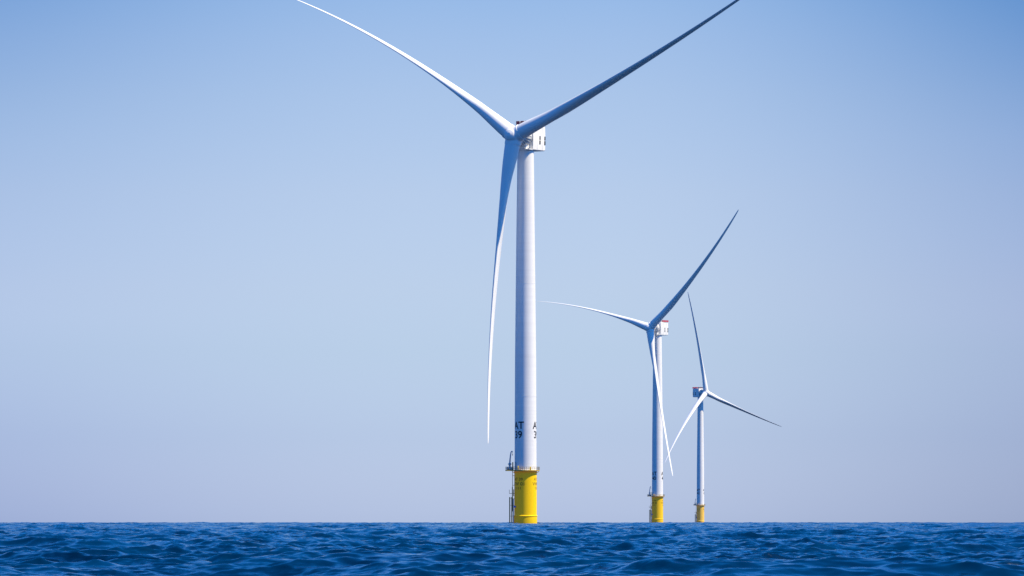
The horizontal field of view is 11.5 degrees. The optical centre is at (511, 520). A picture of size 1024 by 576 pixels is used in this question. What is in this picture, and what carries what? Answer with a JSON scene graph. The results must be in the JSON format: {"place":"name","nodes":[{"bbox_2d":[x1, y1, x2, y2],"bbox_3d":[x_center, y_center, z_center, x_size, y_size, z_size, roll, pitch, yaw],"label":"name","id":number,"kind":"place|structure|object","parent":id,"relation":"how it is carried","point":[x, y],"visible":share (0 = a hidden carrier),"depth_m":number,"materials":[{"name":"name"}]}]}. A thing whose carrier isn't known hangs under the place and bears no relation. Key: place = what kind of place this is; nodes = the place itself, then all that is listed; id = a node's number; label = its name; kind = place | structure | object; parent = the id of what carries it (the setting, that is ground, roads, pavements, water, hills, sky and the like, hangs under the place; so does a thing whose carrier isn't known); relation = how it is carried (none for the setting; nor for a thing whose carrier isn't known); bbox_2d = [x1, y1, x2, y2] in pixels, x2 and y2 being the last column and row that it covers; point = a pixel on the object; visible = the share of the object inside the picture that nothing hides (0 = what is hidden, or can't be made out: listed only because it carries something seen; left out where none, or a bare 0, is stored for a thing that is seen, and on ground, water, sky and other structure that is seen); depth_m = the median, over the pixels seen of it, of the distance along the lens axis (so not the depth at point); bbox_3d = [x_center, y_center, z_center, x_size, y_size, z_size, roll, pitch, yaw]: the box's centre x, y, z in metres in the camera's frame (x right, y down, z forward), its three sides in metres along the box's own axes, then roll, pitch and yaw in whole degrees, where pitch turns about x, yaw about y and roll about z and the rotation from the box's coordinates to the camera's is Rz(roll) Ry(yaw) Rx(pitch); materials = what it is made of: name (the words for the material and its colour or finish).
{"place":"outdoors","nodes":[
{"label":"outdoors","id":0,"kind":"place"},
{"bbox_2d":[0,522,1023,575],"bbox_3d":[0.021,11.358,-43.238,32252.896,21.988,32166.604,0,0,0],"label":"sea","id":1,"kind":"structure","parent":0,"point":[509,549],"depth_m":171.39,"materials":[{"name":"liquid"}]},
{"bbox_2d":[298,0,738,523],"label":"wind turbine","id":2,"kind":"object","parent":1,"relation":"in","point":[524,141],"visible":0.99,"depth_m":1846.53,"materials":[{"name":"paint"}]},
{"bbox_2d":[538,209,738,522],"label":"wind turbine","id":3,"kind":"object","parent":1,"relation":"in","point":[655,328],"visible":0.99,"depth_m":3672.40,"materials":[{"name":"paint"}]},
{"bbox_2d":[665,294,781,521],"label":"wind turbine","id":4,"kind":"object","parent":1,"relation":"in","point":[702,393],"visible":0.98,"depth_m":5472.56,"materials":[{"name":"paint"}]},
{"bbox_2d":[0,0,1023,522],"label":"sky","id":5,"kind":"structure","parent":0,"point":[248,247],"materials":[{"name":"blue"}]}
]}

